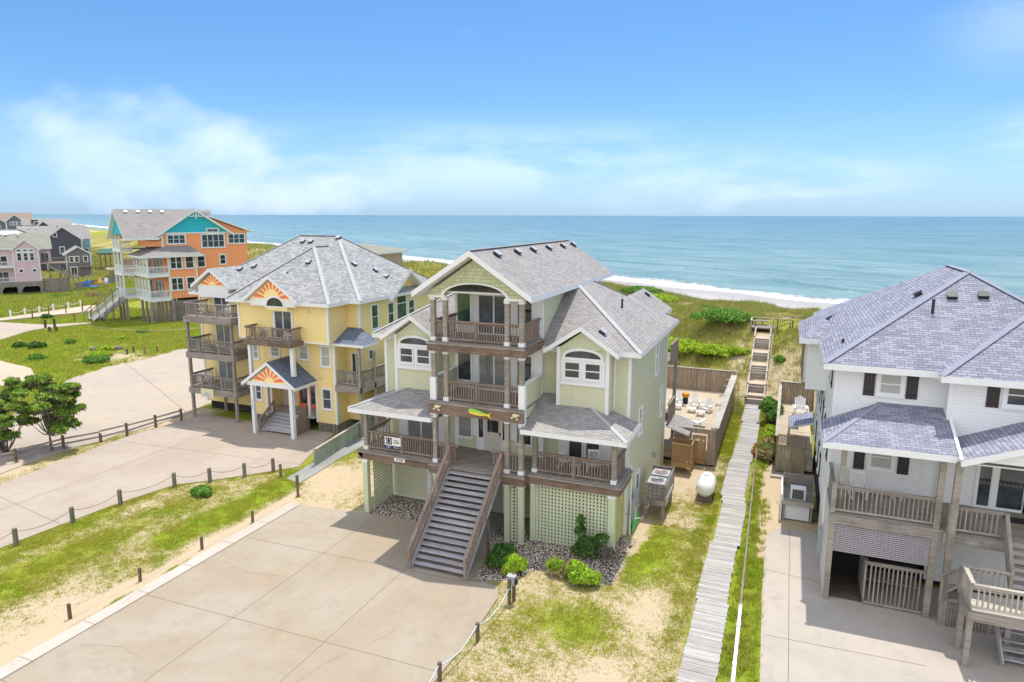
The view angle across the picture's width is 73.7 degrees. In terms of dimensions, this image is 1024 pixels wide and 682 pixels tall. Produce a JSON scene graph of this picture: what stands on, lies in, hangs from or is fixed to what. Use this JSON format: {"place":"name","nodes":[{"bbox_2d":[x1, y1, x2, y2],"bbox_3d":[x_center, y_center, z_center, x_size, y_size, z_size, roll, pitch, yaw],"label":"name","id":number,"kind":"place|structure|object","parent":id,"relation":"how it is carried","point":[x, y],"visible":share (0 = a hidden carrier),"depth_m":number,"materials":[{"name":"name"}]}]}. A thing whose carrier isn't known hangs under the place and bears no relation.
{"place":"outdoors","nodes":[
{"label":"outdoors","id":0,"kind":"place"},
{"bbox_2d":[0,213,32,220],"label":"beach house","id":1,"kind":"structure","parent":0,"point":[4,216],"depth_m":269.87,"materials":[{"name":"beige"}]},
{"bbox_2d":[0,361,33,385],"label":"path","id":2,"kind":"structure","parent":0,"point":[7,369],"depth_m":60.38,"materials":[{"name":"concrete"}]},
{"bbox_2d":[0,322,91,338],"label":"path","id":3,"kind":"structure","parent":0,"point":[7,329],"depth_m":83.68,"materials":[{"name":"concrete"}]},
{"bbox_2d":[0,305,97,321],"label":"path","id":4,"kind":"structure","parent":0,"point":[71,311],"depth_m":94.30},
{"bbox_2d":[0,278,147,316],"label":"field grass","id":5,"kind":"structure","parent":0,"point":[4,312],"depth_m":109.16,"materials":[{"name":"plant"}]},
{"bbox_2d":[0,349,211,473],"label":"road","id":6,"kind":"structure","parent":0,"point":[129,392],"depth_m":51.30,"materials":[{"name":"concrete"}]},
{"bbox_2d":[0,414,333,547],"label":"driveway","id":7,"kind":"structure","parent":0,"point":[186,450],"depth_m":37.85,"materials":[{"name":"concrete"}]},
{"bbox_2d":[0,505,497,681],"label":"driveway","id":8,"kind":"structure","parent":0,"point":[299,593],"depth_m":23.70,"materials":[{"name":"beige concrete"}]},
{"bbox_2d":[287,423,385,481],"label":"path","id":9,"kind":"structure","parent":0,"point":[307,472],"depth_m":38.73,"materials":[{"name":"grey concrete"}]},
{"bbox_2d":[0,228,1022,681],"bbox_3d":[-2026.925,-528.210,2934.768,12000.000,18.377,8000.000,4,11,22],"label":"ground","id":10,"kind":"structure","parent":0,"point":[340,482],"depth_m":27.43,"materials":[{"name":"sand"}]},
{"bbox_2d":[5,214,21,228],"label":"beach house","id":11,"kind":"structure","parent":10,"relation":"on","point":[13,221],"depth_m":214.93,"materials":[{"name":"wood"}]},
{"bbox_2d":[0,387,32,452],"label":"juniper tree","id":12,"kind":"object","parent":10,"relation":"on","point":[7,405],"visible":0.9,"depth_m":39.01,"materials":[{"name":"green plant"}]},
{"bbox_2d":[0,229,79,294],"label":"beach house","id":13,"kind":"structure","parent":10,"relation":"on","point":[24,255],"depth_m":117.22,"materials":[{"name":"pink"}]},
{"bbox_2d":[2,372,87,450],"bbox_3d":[-27.344,4.234,40.295,4.228,4.765,3.338,4,11,22],"label":"juniper tree","id":14,"kind":"object","parent":10,"relation":"on","point":[58,400],"visible":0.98,"depth_m":39.75,"materials":[{"name":"green plant"}]},
{"bbox_2d":[16,226,83,270],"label":"beach house","id":15,"kind":"structure","parent":10,"relation":"on","point":[62,239],"depth_m":165.93,"materials":[{"name":"grey"}]},
{"bbox_2d":[38,219,71,226],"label":"beach house","id":16,"kind":"structure","parent":10,"relation":"on","point":[54,222],"depth_m":205.23,"materials":[{"name":"grey"}]},
{"bbox_2d":[0,246,147,310],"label":"distant grass","id":17,"kind":"structure","parent":10,"relation":"on","point":[97,271],"depth_m":147.09,"materials":[{"name":"plant"}]},
{"bbox_2d":[62,245,92,275],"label":"beach house","id":18,"kind":"structure","parent":10,"relation":"on","point":[78,259],"depth_m":151.74,"materials":[{"name":"grey"}]},
{"bbox_2d":[67,228,92,267],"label":"beach house","id":19,"kind":"structure","parent":10,"relation":"on","point":[84,234],"depth_m":175.51,"materials":[{"name":"teal"}]},
{"bbox_2d":[0,409,182,462],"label":"rail fence","id":20,"kind":"object","parent":10,"relation":"on","point":[63,442],"visible":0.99,"depth_m":41.65,"materials":[{"name":"brown wood"}]},
{"bbox_2d":[81,354,110,362],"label":"field shrub","id":21,"kind":"object","parent":10,"relation":"on","point":[93,358],"visible":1,"depth_m":63.96,"materials":[{"name":"green plant"}]},
{"bbox_2d":[75,276,118,288],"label":"board fence","id":22,"kind":"object","parent":10,"relation":"on","point":[110,280],"visible":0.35,"depth_m":129.53,"materials":[{"name":"grey wood"}]},
{"bbox_2d":[0,305,201,415],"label":"field grass","id":23,"kind":"structure","parent":10,"relation":"on","point":[106,335],"depth_m":74.93,"materials":[{"name":"plant"}]},
{"bbox_2d":[105,258,145,277],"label":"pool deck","id":24,"kind":"structure","parent":10,"relation":"on","point":[129,261],"depth_m":149.84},
{"bbox_2d":[0,503,298,679],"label":"kerb","id":25,"kind":"structure","parent":10,"relation":"on","point":[25,659],"depth_m":24.77,"materials":[{"name":"concrete"}]},
{"bbox_2d":[83,209,251,322],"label":"beach house","id":26,"kind":"structure","parent":10,"relation":"on","point":[181,251],"depth_m":88.81,"materials":[{"name":"orange"}]},
{"bbox_2d":[166,234,185,244],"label":"window","id":27,"kind":"structure","parent":26,"relation":"in","point":[172,239],"depth_m":88.40,"materials":[{"name":"glass"}]},
{"bbox_2d":[169,257,182,269],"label":"window","id":28,"kind":"structure","parent":26,"relation":"in","point":[175,262],"depth_m":87.86,"materials":[{"name":"white paint"}]},
{"bbox_2d":[171,277,184,290],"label":"window","id":29,"kind":"structure","parent":26,"relation":"in","point":[177,283],"depth_m":88.32,"materials":[{"name":"white paint"}]},
{"bbox_2d":[200,233,225,247],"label":"window","id":30,"kind":"structure","parent":26,"relation":"in","point":[214,240],"depth_m":91.71,"materials":[{"name":"glass"}]},
{"bbox_2d":[227,233,245,243],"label":"window","id":31,"kind":"structure","parent":26,"relation":"in","point":[239,238],"depth_m":93.81,"materials":[{"name":"glass"}]},
{"bbox_2d":[189,484,212,496],"bbox_3d":[-15.460,7.495,34.076,1.233,0.569,0.988,4,11,22],"label":"shrub","id":32,"kind":"object","parent":10,"relation":"on","point":[202,490],"visible":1,"depth_m":33.86,"materials":[{"name":"green plant"}]},
{"bbox_2d":[122,240,448,277],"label":"dune grass","id":33,"kind":"structure","parent":10,"relation":"on","point":[265,246],"depth_m":125.25,"materials":[{"name":"plant"}]},
{"bbox_2d":[183,235,429,438],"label":"beach house","id":34,"kind":"structure","parent":10,"relation":"on","point":[330,303],"depth_m":44.30,"materials":[{"name":"yellow"}]},
{"bbox_2d":[215,324,229,347],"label":"door","id":35,"kind":"structure","parent":34,"relation":"in","point":[222,333],"depth_m":47.77,"materials":[{"name":"white paint"}]},
{"bbox_2d":[217,361,232,381],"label":"door","id":36,"kind":"structure","parent":34,"relation":"in","point":[224,368],"depth_m":48.23,"materials":[{"name":"white paint"}]},
{"bbox_2d":[265,296,284,308],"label":"arch window","id":37,"kind":"structure","parent":34,"relation":"in","point":[272,301],"depth_m":42.31,"materials":[{"name":"white paint"}]},
{"bbox_2d":[272,310,293,338],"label":"door","id":38,"kind":"structure","parent":34,"relation":"in","point":[281,319],"depth_m":43.03,"materials":[{"name":"white paint"}]},
{"bbox_2d":[298,388,307,406],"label":"red door","id":39,"kind":"structure","parent":34,"relation":"in","point":[303,398],"depth_m":45.94,"materials":[{"name":"pink paint"}]},
{"bbox_2d":[298,344,309,360],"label":"window","id":40,"kind":"structure","parent":34,"relation":"in","point":[303,351],"depth_m":43.60,"materials":[{"name":"white paint"}]},
{"bbox_2d":[320,345,331,367],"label":"window","id":41,"kind":"structure","parent":34,"relation":"in","point":[325,350],"depth_m":42.99,"materials":[{"name":"white paint"}]},
{"bbox_2d":[321,388,332,410],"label":"window","id":42,"kind":"structure","parent":34,"relation":"in","point":[326,393],"depth_m":43.53,"materials":[{"name":"white paint"}]},
{"bbox_2d":[370,303,378,330],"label":"window","id":43,"kind":"structure","parent":34,"relation":"in","point":[374,307],"depth_m":44.84,"materials":[{"name":"glass"}]},
{"bbox_2d":[387,301,394,323],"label":"window","id":44,"kind":"structure","parent":34,"relation":"in","point":[390,305],"depth_m":46.63,"materials":[{"name":"white paint"}]},
{"bbox_2d":[396,295,406,319],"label":"window","id":45,"kind":"structure","parent":34,"relation":"in","point":[401,301],"depth_m":47.83,"materials":[{"name":"glass"}]},
{"bbox_2d":[313,415,373,465],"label":"paling fence","id":46,"kind":"object","parent":10,"relation":"on","point":[331,446],"visible":0.68,"depth_m":40.35,"materials":[{"name":"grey wood"}]},
{"bbox_2d":[358,243,409,265],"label":"beach house","id":47,"kind":"structure","parent":10,"relation":"on","point":[393,254],"depth_m":113.30,"materials":[{"name":"beige"}]},
{"bbox_2d":[0,401,813,681],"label":"lawn grass","id":48,"kind":"structure","parent":10,"relation":"on","point":[723,450],"depth_m":27.98,"materials":[{"name":"plant"}]},
{"bbox_2d":[480,514,503,542],"bbox_3d":[-1.393,8.414,30.704,1.700,0.200,2.600,4,11,22],"label":"pad","id":49,"kind":"object","parent":10,"relation":"on","point":[496,523],"visible":0.17,"depth_m":30.74,"materials":[{"name":"grey concrete"}]},
{"bbox_2d":[370,497,629,585],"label":"pebbles","id":50,"kind":"object","parent":10,"relation":"on","point":[487,568],"visible":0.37,"depth_m":28.49,"materials":[{"name":"gravel"}]},
{"bbox_2d":[506,572,517,601],"bbox_3d":[0.000,8.938,24.599,0.370,1.100,0.394,4,11,22],"label":"meter pedestal","id":51,"kind":"object","parent":10,"relation":"on","point":[513,578],"visible":0.99,"depth_m":24.55,"materials":[{"name":"grey metal"}]},
{"bbox_2d":[347,240,694,581],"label":"beach house","id":52,"kind":"structure","parent":10,"relation":"on","point":[557,347],"depth_m":29.37,"materials":[{"name":"green"}]},
{"bbox_2d":[384,436,400,449],"bbox_3d":[-5.437,4.649,31.080,0.840,0.560,0.059,4,11,22],"label":"rental sign","id":53,"kind":"object","parent":52,"relation":"attached to","point":[392,442],"visible":1,"depth_m":31.07,"materials":[{"name":"white paint"}]},
{"bbox_2d":[398,346,414,364],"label":"window","id":54,"kind":"structure","parent":52,"relation":"in","point":[406,354],"depth_m":31.66,"materials":[{"name":"white paint"}]},
{"bbox_2d":[398,335,428,347],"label":"arch window","id":55,"kind":"structure","parent":52,"relation":"in","point":[410,340],"depth_m":31.41,"materials":[{"name":"white paint"}]},
{"bbox_2d":[406,420,432,438],"bbox_3d":[-4.384,4.087,32.934,1.580,1.442,0.080,4,11,22],"label":"door","id":56,"kind":"structure","parent":52,"relation":"in","point":[414,428],"depth_m":32.99,"materials":[{"name":"white paint"}]},
{"bbox_2d":[415,348,430,365],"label":"window","id":57,"kind":"structure","parent":52,"relation":"in","point":[423,356],"depth_m":31.33,"materials":[{"name":"white paint"}]},
{"bbox_2d":[456,293,471,320],"bbox_3d":[-2.176,-1.496,30.779,0.840,1.450,0.120,4,11,22],"label":"window","id":58,"kind":"structure","parent":52,"relation":"in","point":[463,300],"depth_m":30.78,"materials":[{"name":"glass"}]},
{"bbox_2d":[456,353,472,381],"bbox_3d":[-2.182,1.120,31.262,0.840,1.490,0.120,4,11,22],"label":"window","id":59,"kind":"structure","parent":52,"relation":"in","point":[463,361],"depth_m":31.29,"materials":[{"name":"glass"}]},
{"bbox_2d":[456,416,473,438],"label":"window","id":60,"kind":"structure","parent":52,"relation":"in","point":[464,424],"depth_m":31.81,"materials":[{"name":"glass"}]},
{"bbox_2d":[477,294,505,335],"bbox_3d":[-0.807,-1.170,30.296,1.620,1.849,0.080,4,11,22],"label":"door","id":61,"kind":"structure","parent":52,"relation":"in","point":[490,308],"depth_m":30.33,"materials":[{"name":"white paint"}]},
{"bbox_2d":[485,420,500,450],"bbox_3d":[-0.874,4.239,31.266,0.840,1.720,0.110,4,11,22],"label":"door","id":62,"kind":"structure","parent":52,"relation":"in","point":[492,428],"depth_m":31.28,"materials":[{"name":"beige paint"}]},
{"bbox_2d":[477,355,510,392],"bbox_3d":[-0.813,1.392,30.768,1.620,1.759,0.080,4,11,22],"label":"door","id":63,"kind":"structure","parent":52,"relation":"in","point":[490,369],"depth_m":30.82,"materials":[{"name":"white paint"}]},
{"bbox_2d":[491,484,503,512],"bbox_3d":[-0.813,7.145,32.053,1.040,1.820,0.080,4,11,22],"label":"ground door","id":64,"kind":"structure","parent":52,"relation":"in","point":[498,505],"depth_m":32.00,"materials":[{"name":"beige paint"}]},
{"bbox_2d":[514,423,531,446],"bbox_3d":[0.535,4.071,30.681,0.860,1.350,0.120,4,11,22],"label":"window","id":65,"kind":"structure","parent":52,"relation":"in","point":[527,438],"depth_m":30.75,"materials":[{"name":"white paint"}]},
{"bbox_2d":[515,355,532,386],"bbox_3d":[0.541,1.327,30.175,0.860,1.490,0.120,4,11,22],"label":"window","id":66,"kind":"structure","parent":52,"relation":"in","point":[529,359],"depth_m":30.13,"materials":[{"name":"white paint"}]},
{"bbox_2d":[516,301,533,324],"bbox_3d":[0.548,-1.289,29.692,0.860,1.450,0.120,4,11,22],"label":"window","id":67,"kind":"structure","parent":52,"relation":"in","point":[528,306],"depth_m":29.68,"materials":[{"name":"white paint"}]},
{"bbox_2d":[562,360,580,380],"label":"window","id":68,"kind":"structure","parent":52,"relation":"in","point":[571,369],"depth_m":28.70,"materials":[{"name":"white paint"}]},
{"bbox_2d":[567,440,583,462],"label":"window","id":69,"kind":"structure","parent":52,"relation":"in","point":[574,448],"depth_m":30.09,"materials":[{"name":"glass"}]},
{"bbox_2d":[562,348,603,361],"bbox_3d":[2.951,0.557,28.439,1.790,0.516,0.082,4,11,22],"label":"arch window","id":70,"kind":"structure","parent":52,"relation":"in","point":[582,354],"depth_m":28.41,"materials":[{"name":"white paint"}]},
{"bbox_2d":[582,362,601,382],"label":"window","id":71,"kind":"structure","parent":52,"relation":"in","point":[592,371],"depth_m":28.37,"materials":[{"name":"white paint"}]},
{"bbox_2d":[584,443,600,464],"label":"window","id":72,"kind":"structure","parent":52,"relation":"in","point":[587,446],"depth_m":29.80,"materials":[{"name":"white paint"}]},
{"bbox_2d":[544,556,569,579],"bbox_3d":[1.944,8.838,26.583,1.426,0.865,1.022,4,11,22],"label":"shrub","id":73,"kind":"object","parent":10,"relation":"on","point":[555,566],"visible":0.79,"depth_m":26.41,"materials":[{"name":"green plant"}]},
{"bbox_2d":[565,559,602,585],"bbox_3d":[2.695,8.850,25.933,1.467,0.937,1.074,4,11,22],"label":"shrub","id":74,"kind":"object","parent":10,"relation":"on","point":[580,572],"visible":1,"depth_m":25.69,"materials":[{"name":"green plant"}]},
{"bbox_2d":[569,513,609,558],"bbox_3d":[3.135,8.031,27.766,1.682,1.869,0.844,4,11,22],"label":"shrub","id":75,"kind":"object","parent":10,"relation":"on","point":[580,546],"visible":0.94,"depth_m":27.74,"materials":[{"name":"green plant"}]},
{"bbox_2d":[596,545,617,563],"bbox_3d":[3.833,8.613,27.417,0.921,0.834,0.671,4,11,22],"label":"shrub","id":76,"kind":"object","parent":10,"relation":"on","point":[607,555],"visible":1,"depth_m":27.27,"materials":[{"name":"grey plant"}]},
{"bbox_2d":[411,259,821,314],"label":"sea oats","id":77,"kind":"object","parent":10,"relation":"on","point":[675,294],"visible":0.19,"depth_m":75.45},
{"bbox_2d":[619,285,663,293],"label":"dune shrub","id":78,"kind":"object","parent":10,"relation":"on","point":[650,289],"visible":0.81,"depth_m":83.58,"materials":[{"name":"green plant"}]},
{"bbox_2d":[643,465,674,520],"bbox_3d":[6.973,7.179,32.434,1.050,1.750,2.462,4,11,22],"label":"condenser stand","id":79,"kind":"object","parent":10,"relation":"on","point":[662,501],"visible":0.84,"depth_m":31.39,"materials":[{"name":"grey wood"}]},
{"bbox_2d":[647,476,666,496],"bbox_3d":[6.770,6.800,31.866,0.800,0.721,0.820,4,11,22],"label":"condenser","id":80,"kind":"object","parent":79,"relation":"on","point":[657,480],"visible":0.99,"depth_m":31.65,"materials":[{"name":"grey metal"}]},
{"bbox_2d":[651,468,670,479],"bbox_3d":[7.165,6.624,32.823,0.800,0.721,0.820,4,11,22],"label":"condenser","id":81,"kind":"object","parent":79,"relation":"on","point":[663,473],"visible":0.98,"depth_m":32.61,"materials":[{"name":"grey metal"}]},
{"bbox_2d":[653,293,679,302],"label":"dune shrub","id":82,"kind":"object","parent":10,"relation":"on","point":[663,297],"visible":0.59,"depth_m":77.50,"materials":[{"name":"green plant"}]},
{"bbox_2d":[671,436,694,474],"bbox_3d":[9.379,6.283,37.407,1.095,1.720,1.155,4,11,22],"label":"outdoor shower","id":83,"kind":"object","parent":10,"relation":"on","point":[682,462],"visible":1,"depth_m":36.98,"materials":[{"name":"brown wood"}]},
{"bbox_2d":[668,336,702,353],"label":"dune shrub","id":84,"kind":"object","parent":10,"relation":"on","point":[687,344],"visible":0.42,"depth_m":59.80,"materials":[{"name":"green plant"}]},
{"bbox_2d":[663,387,723,461],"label":"pool deck","id":85,"kind":"structure","parent":10,"relation":"on","point":[692,415],"depth_m":45.69,"materials":[{"name":"concrete"}]},
{"bbox_2d":[667,365,737,464],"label":"privacy fence","id":86,"kind":"object","parent":10,"relation":"on","point":[687,377],"visible":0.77,"depth_m":45.97,"materials":[{"name":"brown wood"}]},
{"bbox_2d":[696,472,715,502],"bbox_3d":[9.649,7.188,33.936,0.880,1.200,1.911,4,11,22],"label":"propane tank","id":87,"kind":"object","parent":10,"relation":"on","point":[705,484],"visible":1,"depth_m":33.32,"materials":[{"name":"metal"}]},
{"bbox_2d":[695,343,734,356],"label":"dune shrub","id":88,"kind":"object","parent":10,"relation":"on","point":[714,349],"visible":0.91,"depth_m":57.33,"materials":[{"name":"green plant"}]},
{"bbox_2d":[677,404,759,681],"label":"boardwalk","id":89,"kind":"structure","parent":10,"relation":"on","point":[702,651],"depth_m":26.68,"materials":[{"name":"grey wood"}]},
{"bbox_2d":[689,306,755,323],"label":"dune shrub","id":90,"kind":"object","parent":10,"relation":"on","point":[725,314],"visible":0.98,"depth_m":60.45,"materials":[{"name":"green plant"}]},
{"bbox_2d":[731,448,757,681],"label":"rail fence","id":91,"kind":"object","parent":10,"relation":"on","point":[734,665],"visible":0.98,"depth_m":23.36,"materials":[{"name":"grey wood"}]},
{"bbox_2d":[718,456,773,681],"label":"edge weeds","id":92,"kind":"object","parent":10,"relation":"on","point":[729,635],"visible":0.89,"depth_m":25.75,"materials":[{"name":"green plant"}]},
{"bbox_2d":[757,435,775,462],"bbox_3d":[14.859,6.219,39.740,1.282,1.207,3.200,4,11,22],"label":"shrub","id":93,"kind":"object","parent":10,"relation":"on","point":[766,448],"visible":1,"depth_m":39.12,"materials":[{"name":"green plant"}]},
{"bbox_2d":[762,424,775,439],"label":"shrub","id":94,"kind":"object","parent":10,"relation":"on","point":[769,429],"visible":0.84,"depth_m":42.56,"materials":[{"name":"green plant"}]},
{"bbox_2d":[758,396,784,423],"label":"shrub","id":95,"kind":"object","parent":10,"relation":"on","point":[768,405],"visible":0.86,"depth_m":45.35,"materials":[{"name":"green plant"}]},
{"bbox_2d":[744,316,805,404],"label":"beach stairs","id":96,"kind":"structure","parent":10,"relation":"on","point":[757,370],"depth_m":53.89,"materials":[{"name":"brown wood"}]},
{"bbox_2d":[774,381,814,473],"bbox_3d":[17.675,5.030,42.420,2.305,2.305,12.235,4,11,22],"label":"privacy fence","id":97,"kind":"object","parent":10,"relation":"on","point":[782,462],"visible":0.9,"depth_m":37.26,"materials":[{"name":"brown wood"}]},
{"bbox_2d":[778,403,812,471],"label":"deck","id":98,"kind":"structure","parent":10,"relation":"on","point":[803,431],"depth_m":41.64,"materials":[{"name":"wood"}]},
{"bbox_2d":[787,412,812,443],"bbox_3d":[16.964,5.102,40.239,1.300,1.450,2.400,4,11,22],"label":"lean to roof","id":99,"kind":"object","parent":98,"relation":"on","point":[800,420],"visible":0.91,"depth_m":39.85,"materials":[{"name":"blue"}]},
{"bbox_2d":[792,395,808,414],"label":"deck chair","id":100,"kind":"object","parent":98,"relation":"on","point":[799,405],"visible":0.92,"depth_m":45.44,"materials":[{"name":"white plastic"}]},
{"bbox_2d":[779,472,813,523],"bbox_3d":[13.395,7.352,32.128,1.400,1.550,2.220,4,11,22],"label":"condenser stand","id":101,"kind":"object","parent":10,"relation":"on","point":[795,509],"visible":0.98,"depth_m":31.49,"materials":[{"name":"white paint"}]},
{"bbox_2d":[790,484,805,500],"bbox_3d":[13.201,7.003,31.509,0.650,0.540,0.478,4,11,22],"label":"condenser","id":102,"kind":"object","parent":101,"relation":"on","point":[797,492],"visible":1,"depth_m":31.32,"materials":[{"name":"white metal"}]},
{"bbox_2d":[798,265,1023,667],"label":"beach house","id":103,"kind":"structure","parent":10,"relation":"on","point":[917,383],"depth_m":24.55,"materials":[{"name":"white"}]},
{"bbox_2d":[848,470,868,500],"bbox_3d":[12.965,5.396,25.569,0.569,0.972,0.876,3,11,14],"label":"rocking chair","id":104,"kind":"object","parent":103,"relation":"on","point":[857,484],"visible":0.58,"depth_m":25.70,"materials":[{"name":"white paint"}]},
{"bbox_2d":[865,453,895,473],"bbox_3d":[13.933,4.392,25.745,1.020,1.130,0.120,4,11,22],"label":"window","id":105,"kind":"structure","parent":103,"relation":"in","point":[875,462],"depth_m":25.79,"materials":[{"name":"white paint"}]},
{"bbox_2d":[874,374,905,398],"bbox_3d":[13.985,1.602,25.211,1.000,0.990,0.120,4,11,22],"label":"window","id":106,"kind":"structure","parent":103,"relation":"in","point":[889,386],"depth_m":25.23,"materials":[{"name":"white paint"}]},
{"bbox_2d":[992,468,1023,513],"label":"glass door","id":107,"kind":"structure","parent":103,"relation":"in","point":[1008,495],"depth_m":24.36,"materials":[{"name":"white paint"}]},
{"bbox_2d":[1000,388,1023,410],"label":"window","id":108,"kind":"structure","parent":103,"relation":"in","point":[1012,399],"depth_m":23.25,"materials":[{"name":"white paint"}]},
{"bbox_2d":[0,0,1023,216],"label":"sky","id":109,"kind":"structure","parent":0,"point":[222,107],"materials":[{"name":"blue"}]},
{"bbox_2d":[32,214,1023,303],"bbox_3d":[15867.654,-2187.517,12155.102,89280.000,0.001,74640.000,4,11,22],"label":"sea","id":110,"kind":"structure","parent":0,"point":[833,259],"depth_m":428.39,"materials":[{"name":"liquid"}]},
{"bbox_2d":[436,280,822,434],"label":"dune grass","id":111,"kind":"structure","parent":0,"point":[704,326],"depth_m":61.25,"materials":[{"name":"plant"}]},
{"bbox_2d":[760,528,1023,681],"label":"driveway","id":112,"kind":"structure","parent":0,"point":[809,633],"depth_m":22.70,"materials":[{"name":"grey concrete"}]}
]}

